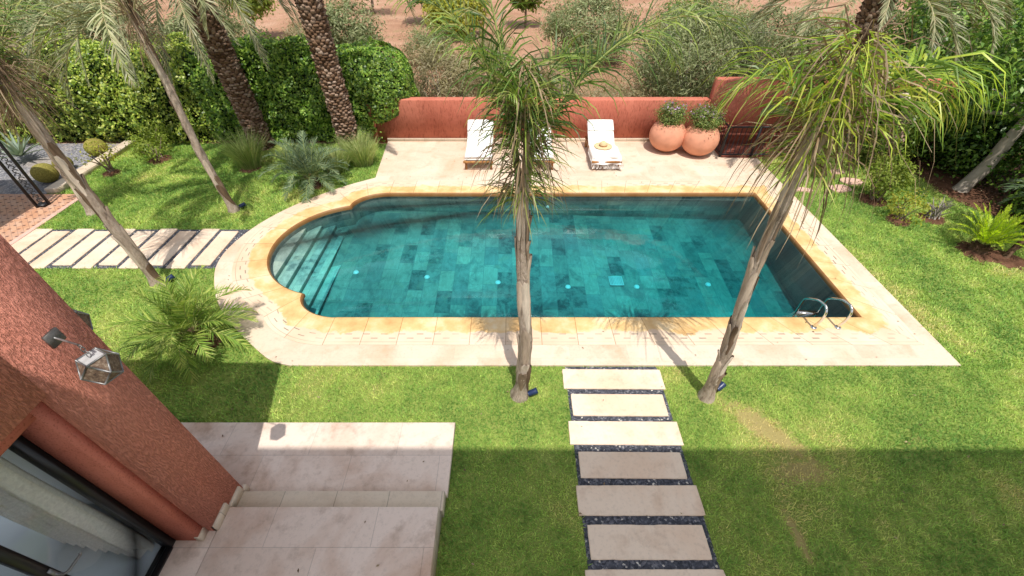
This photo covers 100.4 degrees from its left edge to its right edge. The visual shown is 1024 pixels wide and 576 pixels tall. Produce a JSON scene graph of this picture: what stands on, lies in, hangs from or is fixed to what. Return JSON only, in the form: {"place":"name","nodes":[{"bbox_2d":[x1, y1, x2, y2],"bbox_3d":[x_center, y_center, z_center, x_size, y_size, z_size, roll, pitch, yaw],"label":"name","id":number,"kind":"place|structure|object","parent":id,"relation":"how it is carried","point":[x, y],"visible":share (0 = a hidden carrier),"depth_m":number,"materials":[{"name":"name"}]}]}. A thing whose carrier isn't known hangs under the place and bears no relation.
{"place":"outdoors","nodes":[
{"label":"outdoors","id":0,"kind":"place"},
{"bbox_2d":[0,194,76,242],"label":"brick patio","id":1,"kind":"structure","parent":0,"point":[20,214],"depth_m":9.81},
{"bbox_2d":[0,142,50,207],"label":"pergola","id":2,"kind":"object","parent":1,"relation":"on","point":[24,173],"visible":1,"depth_m":9.52,"materials":[{"name":"black metal"}]},
{"bbox_2d":[0,143,119,193],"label":"gravel yard","id":3,"kind":"structure","parent":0,"point":[26,163],"depth_m":11.70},
{"bbox_2d":[0,129,43,158],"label":"agave","id":4,"kind":"object","parent":3,"relation":"on","point":[16,150],"visible":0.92,"depth_m":11.52,"materials":[{"name":"green plant"}]},
{"bbox_2d":[30,163,59,182],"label":"barrel cactus","id":5,"kind":"object","parent":3,"relation":"on","point":[44,173],"visible":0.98,"depth_m":10.61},
{"bbox_2d":[83,138,108,155],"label":"barrel cactus","id":6,"kind":"object","parent":3,"relation":"on","point":[102,146],"visible":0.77,"depth_m":11.76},
{"bbox_2d":[1,0,1016,143],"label":"ground","id":7,"kind":"structure","parent":0,"point":[396,26],"depth_m":26.36,"materials":[{"name":"red soil"}]},
{"bbox_2d":[0,0,157,53],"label":"olive tree","id":8,"kind":"object","parent":7,"relation":"on","point":[87,31],"visible":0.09,"depth_m":14.13,"materials":[{"name":"green plant"}]},
{"bbox_2d":[0,26,225,145],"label":"ivy hedge","id":9,"kind":"object","parent":7,"relation":"on","point":[108,102],"visible":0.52,"depth_m":11.83,"materials":[{"name":"green plant"}]},
{"bbox_2d":[131,0,271,52],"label":"olive tree","id":10,"kind":"object","parent":7,"relation":"on","point":[172,23],"visible":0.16,"depth_m":15.83,"materials":[{"name":"green plant"}]},
{"bbox_2d":[216,0,278,35],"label":"young citrus tree","id":11,"kind":"object","parent":7,"relation":"on","point":[258,9],"visible":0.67,"depth_m":21.68,"materials":[{"name":"green plant"}]},
{"bbox_2d":[276,17,305,42],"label":"dry scrub","id":12,"kind":"object","parent":7,"relation":"on","point":[292,31],"visible":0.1,"depth_m":18.31,"materials":[{"name":"beige plant"}]},
{"bbox_2d":[182,28,419,143],"bbox_3d":[-5.647,-5.689,12.211,5.999,2.740,2.071,0,42,0],"label":"ivy hedge","id":13,"kind":"object","parent":7,"relation":"on","point":[286,89],"visible":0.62,"depth_m":11.63,"materials":[{"name":"green plant"}]},
{"bbox_2d":[297,0,388,54],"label":"olive tree","id":14,"kind":"object","parent":7,"relation":"on","point":[357,32],"visible":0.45,"depth_m":15.41,"materials":[{"name":"green plant"}]},
{"bbox_2d":[393,14,461,64],"bbox_3d":[-3.762,-11.238,19.138,3.086,1.941,3.380,0,42,0],"label":"dry scrub","id":15,"kind":"object","parent":7,"relation":"on","point":[421,38],"visible":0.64,"depth_m":18.68,"materials":[{"name":"green plant"}]},
{"bbox_2d":[399,24,478,96],"bbox_3d":[-2.322,-6.804,13.577,3.105,2.663,3.433,0,42,0],"label":"dry scrub","id":16,"kind":"object","parent":7,"relation":"on","point":[442,86],"visible":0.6,"depth_m":13.14,"materials":[{"name":"green plant"}]},
{"bbox_2d":[418,0,491,36],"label":"yellow bush","id":17,"kind":"object","parent":7,"relation":"on","point":[434,8],"visible":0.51,"depth_m":21.87,"materials":[{"name":"green plant"}]},
{"bbox_2d":[438,29,515,96],"bbox_3d":[-1.215,-8.416,15.898,3.070,2.023,3.132,28,49,28],"label":"dry scrub","id":18,"kind":"object","parent":7,"relation":"on","point":[475,63],"visible":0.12,"depth_m":15.60,"materials":[{"name":"green plant"}]},
{"bbox_2d":[508,0,548,26],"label":"young citrus tree","id":19,"kind":"object","parent":7,"relation":"on","point":[531,6],"visible":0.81,"depth_m":24.51,"materials":[{"name":"green plant"}]},
{"bbox_2d":[364,95,711,142],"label":"garden wall","id":20,"kind":"structure","parent":7,"relation":"on","point":[427,119],"depth_m":12.26,"materials":[{"name":"paint"}]},
{"bbox_2d":[264,1,832,96],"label":"dry weeds","id":21,"kind":"object","parent":7,"relation":"on","point":[511,41],"visible":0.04,"depth_m":21.97,"materials":[{"name":"green plant"}]},
{"bbox_2d":[523,44,588,96],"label":"dry scrub","id":22,"kind":"object","parent":7,"relation":"on","point":[574,91],"visible":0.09,"depth_m":14.35,"materials":[{"name":"green plant"}]},
{"bbox_2d":[525,0,643,72],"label":"olive tree","id":23,"kind":"object","parent":7,"relation":"on","point":[579,13],"visible":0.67,"depth_m":17.75,"materials":[{"name":"green plant"}]},
{"bbox_2d":[567,65,659,96],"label":"dry scrub","id":24,"kind":"object","parent":7,"relation":"on","point":[602,94],"visible":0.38,"depth_m":13.68,"materials":[{"name":"beige plant"}]},
{"bbox_2d":[655,0,733,78],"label":"citrus tree","id":25,"kind":"object","parent":7,"relation":"on","point":[680,11],"visible":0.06,"depth_m":15.94,"materials":[{"name":"green plant"}]},
{"bbox_2d":[606,0,803,96],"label":"grey bush","id":26,"kind":"object","parent":7,"relation":"on","point":[679,85],"visible":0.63,"depth_m":12.82,"materials":[{"name":"green plant"}]},
{"bbox_2d":[709,0,846,76],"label":"olive tree","id":27,"kind":"object","parent":7,"relation":"on","point":[786,22],"visible":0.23,"depth_m":15.31,"materials":[{"name":"green plant"}]},
{"bbox_2d":[709,77,982,143],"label":"tall garden wall","id":28,"kind":"structure","parent":7,"relation":"on","point":[734,106],"depth_m":11.98,"materials":[{"name":"paint"}]},
{"bbox_2d":[717,123,801,137],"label":"wall pipes","id":29,"kind":"object","parent":28,"relation":"attached to","point":[778,133],"depth_m":12.40,"materials":[{"name":"metal"}]},
{"bbox_2d":[791,4,931,75],"bbox_3d":[12.896,-8.733,15.826,4.662,3.212,4.852,-29,49,-29],"label":"olive tree","id":30,"kind":"object","parent":7,"relation":"on","point":[898,12],"visible":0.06,"depth_m":15.11,"materials":[{"name":"green plant"}]},
{"bbox_2d":[875,0,1023,76],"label":"dark tree","id":31,"kind":"object","parent":7,"relation":"on","point":[922,18],"visible":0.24,"depth_m":12.37,"materials":[{"name":"green plant"}]},
{"bbox_2d":[897,1,1023,62],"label":"olive tree","id":32,"kind":"object","parent":7,"relation":"on","point":[961,33],"visible":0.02,"depth_m":15.68,"materials":[{"name":"green plant"}]},
{"bbox_2d":[34,142,1023,575],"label":"lawn","id":33,"kind":"structure","parent":0,"point":[751,418],"depth_m":5.78,"materials":[{"name":"plant"}]},
{"bbox_2d":[11,229,52,252],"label":"path slab","id":34,"kind":"structure","parent":33,"relation":"on","point":[26,241],"depth_m":8.94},
{"bbox_2d":[9,198,77,244],"bbox_3d":[-10.385,-1.289,9.278,0.110,0.050,2.990,0,42,0],"label":"patio edging","id":35,"kind":"object","parent":33,"relation":"on","point":[33,228],"visible":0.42,"depth_m":9.43,"materials":[{"name":"beige stone"}]},
{"bbox_2d":[20,231,69,262],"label":"path slab","id":36,"kind":"structure","parent":33,"relation":"on","point":[33,252],"depth_m":8.77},
{"bbox_2d":[0,24,94,215],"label":"queen palm","id":37,"kind":"object","parent":33,"relation":"on","point":[89,211],"visible":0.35,"depth_m":8.25,"materials":[{"name":"green plant"}]},
{"bbox_2d":[29,229,94,268],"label":"path slab","id":38,"kind":"structure","parent":33,"relation":"on","point":[55,252],"depth_m":8.70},
{"bbox_2d":[52,231,110,265],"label":"path slab","id":39,"kind":"structure","parent":33,"relation":"on","point":[81,249],"depth_m":8.68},
{"bbox_2d":[0,0,168,287],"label":"queen palm","id":40,"kind":"object","parent":33,"relation":"on","point":[11,91],"visible":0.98,"depth_m":5.85,"materials":[{"name":"green plant"}]},
{"bbox_2d":[44,140,135,193],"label":"kerb","id":41,"kind":"structure","parent":33,"relation":"on","point":[58,186],"depth_m":11.20,"materials":[{"name":"stone"}]},
{"bbox_2d":[72,229,135,268],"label":"path slab","id":42,"kind":"structure","parent":33,"relation":"on","point":[95,256],"depth_m":8.58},
{"bbox_2d":[0,234,250,575],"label":"house","id":43,"kind":"structure","parent":33,"relation":"on","point":[133,456],"depth_m":3.41,"materials":[{"name":"red paint"}]},
{"bbox_2d":[0,456,153,554],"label":"curtain","id":44,"kind":"object","parent":43,"relation":"hanging from","point":[30,501],"visible":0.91,"depth_m":3.69,"materials":[{"name":"fabric"}]},
{"bbox_2d":[41,327,123,384],"bbox_3d":[-2.902,0.476,2.893,0.392,0.332,0.264,0,42,0],"label":"wall lantern","id":45,"kind":"object","parent":43,"relation":"attached to","point":[99,366],"depth_m":2.87,"materials":[{"name":"metal"}]},
{"bbox_2d":[72,309,92,329],"bbox_3d":[-3.600,0.271,3.373,0.228,0.402,0.382,0,42,0],"label":"wall lantern","id":46,"kind":"object","parent":43,"relation":"attached to","point":[85,317],"depth_m":3.54,"materials":[{"name":"metal"}]},
{"bbox_2d":[99,231,154,265],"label":"path slab","id":47,"kind":"structure","parent":33,"relation":"on","point":[117,256],"depth_m":8.60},
{"bbox_2d":[4,0,263,212],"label":"queen palm","id":48,"kind":"object","parent":33,"relation":"on","point":[129,12],"visible":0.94,"depth_m":7.03,"materials":[{"name":"green plant"}]},
{"bbox_2d":[19,230,248,267],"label":"side path gravel","id":49,"kind":"structure","parent":33,"relation":"on","point":[235,239],"depth_m":8.73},
{"bbox_2d":[119,229,177,268],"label":"path slab","id":50,"kind":"structure","parent":33,"relation":"on","point":[155,243],"depth_m":8.80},
{"bbox_2d":[140,118,176,148],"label":"leafy shrub","id":51,"kind":"object","parent":33,"relation":"on","point":[155,130],"visible":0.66,"depth_m":11.99,"materials":[{"name":"green plant"}]},
{"bbox_2d":[42,0,301,150],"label":"date palm","id":52,"kind":"object","parent":33,"relation":"on","point":[217,46],"visible":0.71,"depth_m":10.19,"materials":[{"name":"plant"}]},
{"bbox_2d":[149,231,195,265],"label":"path slab","id":53,"kind":"structure","parent":33,"relation":"on","point":[171,248],"depth_m":8.70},
{"bbox_2d":[99,264,258,386],"bbox_3d":[-5.026,0.483,6.364,1.896,1.333,1.722,0,42,0],"label":"young palm","id":54,"kind":"object","parent":33,"relation":"on","point":[182,310],"visible":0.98,"depth_m":6.32,"materials":[{"name":"plant"}]},
{"bbox_2d":[166,229,219,268],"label":"path slab","id":55,"kind":"structure","parent":33,"relation":"on","point":[188,253],"depth_m":8.68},
{"bbox_2d":[192,231,238,265],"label":"path slab","id":56,"kind":"structure","parent":33,"relation":"on","point":[210,253],"depth_m":8.70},
{"bbox_2d":[271,141,311,167],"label":"grass clump","id":57,"kind":"object","parent":33,"relation":"on","point":[282,151],"visible":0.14,"depth_m":11.17,"materials":[{"name":"green plant"}]},
{"bbox_2d":[257,130,351,203],"bbox_3d":[-5.055,-2.933,10.314,2.005,1.409,2.082,0,42,0],"label":"young palm","id":58,"kind":"object","parent":33,"relation":"on","point":[307,165],"visible":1,"depth_m":10.21,"materials":[{"name":"plant"}]},
{"bbox_2d":[195,0,417,150],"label":"date palm","id":59,"kind":"object","parent":33,"relation":"on","point":[313,18],"visible":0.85,"depth_m":10.55,"materials":[{"name":"plant"}]},
{"bbox_2d":[159,422,455,575],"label":"terrace","id":60,"kind":"structure","parent":33,"relation":"on","point":[315,497],"depth_m":4.82,"materials":[{"name":"stone"}]},
{"bbox_2d":[159,531,216,575],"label":"door landing","id":61,"kind":"structure","parent":60,"relation":"in","point":[186,557],"depth_m":4.30,"materials":[{"name":"stone"}]},
{"bbox_2d":[314,142,354,174],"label":"grass clump","id":62,"kind":"object","parent":33,"relation":"on","point":[341,155],"visible":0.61,"depth_m":11.14,"materials":[{"name":"green plant"}]},
{"bbox_2d":[334,128,370,148],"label":"grass clump","id":63,"kind":"object","parent":33,"relation":"on","point":[359,137],"visible":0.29,"depth_m":11.67,"materials":[{"name":"green plant"}]},
{"bbox_2d":[337,133,379,167],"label":"grass clump","id":64,"kind":"object","parent":33,"relation":"on","point":[363,155],"visible":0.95,"depth_m":11.34,"materials":[{"name":"green plant"}]},
{"bbox_2d":[384,0,761,402],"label":"queen palm","id":65,"kind":"object","parent":33,"relation":"on","point":[515,102],"visible":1,"depth_m":3.40,"materials":[{"name":"green plant"}]},
{"bbox_2d":[562,369,665,389],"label":"path slab","id":66,"kind":"structure","parent":33,"relation":"on","point":[610,379],"depth_m":6.27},
{"bbox_2d":[571,394,667,416],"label":"path slab","id":67,"kind":"structure","parent":33,"relation":"on","point":[640,405],"depth_m":5.94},
{"bbox_2d":[568,421,683,445],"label":"path slab","id":68,"kind":"structure","parent":33,"relation":"on","point":[628,433],"depth_m":5.63,"materials":[{"name":"stone"}]},
{"bbox_2d":[578,452,686,478],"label":"path slab","id":69,"kind":"structure","parent":33,"relation":"on","point":[636,465],"depth_m":5.30,"materials":[{"name":"stone"}]},
{"bbox_2d":[576,485,704,515],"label":"path slab","id":70,"kind":"structure","parent":33,"relation":"on","point":[636,500],"depth_m":4.99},
{"bbox_2d":[565,367,719,569],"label":"path gravel","id":71,"kind":"structure","parent":33,"relation":"on","point":[649,564],"depth_m":5.16,"materials":[{"name":"gravel"}]},
{"bbox_2d":[587,524,711,559],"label":"path slab","id":72,"kind":"structure","parent":33,"relation":"on","point":[647,542],"depth_m":4.66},
{"bbox_2d":[585,569,725,575],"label":"path slab","id":73,"kind":"structure","parent":33,"relation":"on","point":[662,572],"depth_m":4.45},
{"bbox_2d":[810,145,847,177],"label":"grass clump","id":74,"kind":"object","parent":33,"relation":"on","point":[819,162],"visible":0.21,"depth_m":10.82,"materials":[{"name":"green plant"}]},
{"bbox_2d":[829,184,851,192],"bbox_3d":[8.131,-2.459,10.582,0.513,0.050,0.362,0,42,0],"label":"stepping stone","id":75,"kind":"object","parent":33,"relation":"on","point":[844,188],"visible":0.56,"depth_m":10.54,"materials":[{"name":"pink stone"}]},
{"bbox_2d":[840,177,863,185],"bbox_3d":[8.621,-2.706,10.860,0.549,0.050,0.376,0,42,0],"label":"stepping stone","id":76,"kind":"object","parent":33,"relation":"on","point":[852,181],"visible":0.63,"depth_m":10.81,"materials":[{"name":"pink stone"}]},
{"bbox_2d":[697,0,1016,403],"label":"queen palm","id":77,"kind":"object","parent":33,"relation":"on","point":[805,155],"visible":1,"depth_m":3.44,"materials":[{"name":"green plant"}]},
{"bbox_2d":[737,0,1019,147],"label":"date palm","id":78,"kind":"object","parent":33,"relation":"on","point":[879,11],"visible":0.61,"depth_m":8.74,"materials":[{"name":"plant"}]},
{"bbox_2d":[859,92,941,168],"bbox_3d":[9.796,-3.931,10.760,1.792,2.017,1.779,0,42,0],"label":"leafy plant","id":79,"kind":"object","parent":33,"relation":"on","point":[910,131],"visible":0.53,"depth_m":10.76,"materials":[{"name":"green plant"}]},
{"bbox_2d":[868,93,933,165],"bbox_3d":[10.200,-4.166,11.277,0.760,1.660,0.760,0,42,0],"label":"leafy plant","id":80,"kind":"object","parent":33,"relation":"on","point":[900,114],"visible":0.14,"depth_m":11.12,"materials":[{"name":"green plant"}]},
{"bbox_2d":[998,177,1023,257],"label":"young palm","id":81,"kind":"object","parent":33,"relation":"on","point":[1009,252],"visible":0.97,"depth_m":8.38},
{"bbox_2d":[102,154,1023,354],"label":"bare soil","id":82,"kind":"structure","parent":0,"point":[996,256],"depth_m":8.83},
{"bbox_2d":[71,134,122,172],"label":"leafy shrub","id":83,"kind":"object","parent":82,"relation":"on","point":[109,168],"visible":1,"depth_m":10.81,"materials":[{"name":"green plant"}]},
{"bbox_2d":[123,125,184,163],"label":"leafy shrub","id":84,"kind":"object","parent":82,"relation":"on","point":[139,150],"visible":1,"depth_m":11.54,"materials":[{"name":"green plant"}]},
{"bbox_2d":[207,124,267,169],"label":"grass clump","id":85,"kind":"object","parent":82,"relation":"on","point":[247,156],"visible":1,"depth_m":11.09,"materials":[{"name":"green plant"}]},
{"bbox_2d":[856,148,928,201],"bbox_3d":[8.623,-2.547,9.769,1.199,1.201,1.206,-32,51,-31],"label":"leafy shrub","id":86,"kind":"object","parent":82,"relation":"on","point":[897,182],"visible":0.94,"depth_m":9.65,"materials":[{"name":"green plant"}]},
{"bbox_2d":[881,188,946,227],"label":"leafy shrub","id":87,"kind":"object","parent":82,"relation":"on","point":[900,214],"visible":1,"depth_m":9.24,"materials":[{"name":"green plant"}]},
{"bbox_2d":[924,192,961,219],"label":"leafy shrub","id":88,"kind":"object","parent":82,"relation":"on","point":[936,213],"visible":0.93,"depth_m":9.38,"materials":[{"name":"grey plant"}]},
{"bbox_2d":[952,203,1023,254],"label":"fern","id":89,"kind":"object","parent":82,"relation":"on","point":[996,230],"visible":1,"depth_m":8.28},
{"bbox_2d":[214,141,960,366],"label":"pool deck","id":90,"kind":"structure","parent":0,"point":[444,160],"depth_m":6.81,"materials":[{"name":"stone"}]},
{"bbox_2d":[463,119,493,169],"bbox_3d":[-0.880,-3.916,11.612,0.780,0.782,1.632,0,42,0],"label":"sun lounger","id":91,"kind":"object","parent":90,"relation":"on","point":[471,150],"visible":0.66,"depth_m":11.70,"materials":[{"name":"fabric"}]},
{"bbox_2d":[51,152,1021,571],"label":"fallen leaves","id":92,"kind":"object","parent":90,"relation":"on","point":[603,400],"visible":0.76,"depth_m":5.71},
{"bbox_2d":[533,128,554,169],"bbox_3d":[0.730,-3.916,11.612,0.780,0.782,1.632,0,42,0],"label":"sun lounger","id":93,"kind":"object","parent":90,"relation":"on","point":[550,152],"visible":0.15,"depth_m":11.23,"materials":[{"name":"fabric"}]},
{"bbox_2d":[232,181,923,344],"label":"swimming pool","id":94,"kind":"structure","parent":90,"relation":"in","point":[616,276],"depth_m":9.06,"materials":[{"name":"stone"}]},
{"bbox_2d":[272,198,851,316],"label":"wall","id":95,"kind":"structure","parent":94,"relation":"in","point":[794,271],"depth_m":9.44,"materials":[{"name":"tile"}]},
{"bbox_2d":[792,297,852,329],"bbox_3d":[5.180,0.613,7.323,0.500,1.262,0.600,0,42,0],"label":"pool ladder","id":96,"kind":"object","parent":94,"relation":"attached to","point":[802,312],"visible":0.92,"depth_m":7.02,"materials":[{"name":"metal"}]},
{"bbox_2d":[585,119,621,169],"bbox_3d":[2.470,-3.916,11.612,0.780,0.782,1.632,0,42,0],"label":"sun lounger","id":97,"kind":"object","parent":90,"relation":"on","point":[604,129],"visible":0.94,"depth_m":11.82,"materials":[{"name":"fabric"}]},
{"bbox_2d":[588,146,623,168],"bbox_3d":[2.498,-3.435,11.405,0.875,0.452,0.779,0,42,0],"label":"throw blanket","id":98,"kind":"object","parent":97,"relation":"on","point":[602,156],"visible":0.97,"depth_m":11.14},
{"bbox_2d":[594,141,611,149],"bbox_3d":[2.450,-3.866,11.436,0.490,0.139,0.490,0,42,0],"label":"straw hat","id":99,"kind":"object","parent":98,"relation":"on","point":[603,145],"visible":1,"depth_m":11.39,"materials":[{"name":"beige wicker"}]},
{"bbox_2d":[649,118,685,151],"bbox_3d":[4.360,-4.271,11.987,0.990,0.816,0.990,0,42,0],"label":"clay planter","id":100,"kind":"object","parent":90,"relation":"on","point":[667,138],"visible":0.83,"depth_m":11.64,"materials":[{"name":"ceramic"}]},
{"bbox_2d":[649,94,692,128],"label":"flowering plant","id":101,"kind":"object","parent":100,"relation":"in","point":[672,115],"visible":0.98,"depth_m":11.43,"materials":[{"name":"green plant"}]},
{"bbox_2d":[682,123,719,156],"bbox_3d":[5.180,-4.085,11.777,0.990,0.816,0.990,0,42,0],"label":"clay planter","id":102,"kind":"object","parent":90,"relation":"on","point":[697,142],"visible":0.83,"depth_m":11.43,"materials":[{"name":"ceramic"}]},
{"bbox_2d":[689,97,729,132],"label":"flowering plant","id":103,"kind":"object","parent":102,"relation":"in","point":[704,114],"visible":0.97,"depth_m":11.22,"materials":[{"name":"green plant"}]},
{"bbox_2d":[714,144,867,158],"bbox_3d":[8.015,-3.933,12.253,4.370,0.001,1.050,0,42,0],"label":"sunken landing","id":104,"kind":"object","parent":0,"point":[737,150],"visible":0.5,"depth_m":12.33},
{"bbox_2d":[715,115,792,157],"bbox_3d":[6.650,-4.293,12.001,1.750,0.890,1.000,0,42,0],"label":"iron railing","id":105,"kind":"object","parent":104,"relation":"on","point":[751,153],"visible":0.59,"depth_m":11.65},
{"bbox_2d":[813,90,885,151],"bbox_3d":[8.941,-4.683,11.343,2.088,2.363,2.176,0,42,0],"label":"leafy plant","id":106,"kind":"object","parent":104,"relation":"on","point":[858,129],"visible":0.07,"depth_m":11.18,"materials":[{"name":"green plant"}]},
{"bbox_2d":[860,143,1023,228],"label":"soil bed","id":107,"kind":"object","parent":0,"point":[987,194],"visible":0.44,"depth_m":10.64,"materials":[{"name":"soil"}]},
{"bbox_2d":[857,52,976,161],"bbox_3d":[10.949,-4.814,11.518,3.063,2.395,2.846,0,42,0],"label":"evergreen shrub","id":108,"kind":"object","parent":107,"relation":"on","point":[915,145],"visible":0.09,"depth_m":11.30,"materials":[{"name":"green plant"}]},
{"bbox_2d":[907,0,1023,192],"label":"ficus tree","id":109,"kind":"object","parent":107,"relation":"on","point":[976,175],"visible":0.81,"depth_m":9.39,"materials":[{"name":"green plant"}]},
{"bbox_2d":[910,82,1023,192],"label":"evergreen shrub","id":110,"kind":"object","parent":107,"relation":"on","point":[966,152],"visible":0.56,"depth_m":10.53,"materials":[{"name":"green plant"}]},
{"bbox_2d":[923,45,1023,162],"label":"evergreen shrub","id":111,"kind":"object","parent":107,"relation":"on","point":[967,89],"visible":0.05,"depth_m":11.02,"materials":[{"name":"green plant"}]},
{"bbox_2d":[990,154,1023,228],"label":"evergreen shrub","id":112,"kind":"object","parent":107,"relation":"on","point":[1016,205],"visible":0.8,"depth_m":9.55,"materials":[{"name":"green plant"}]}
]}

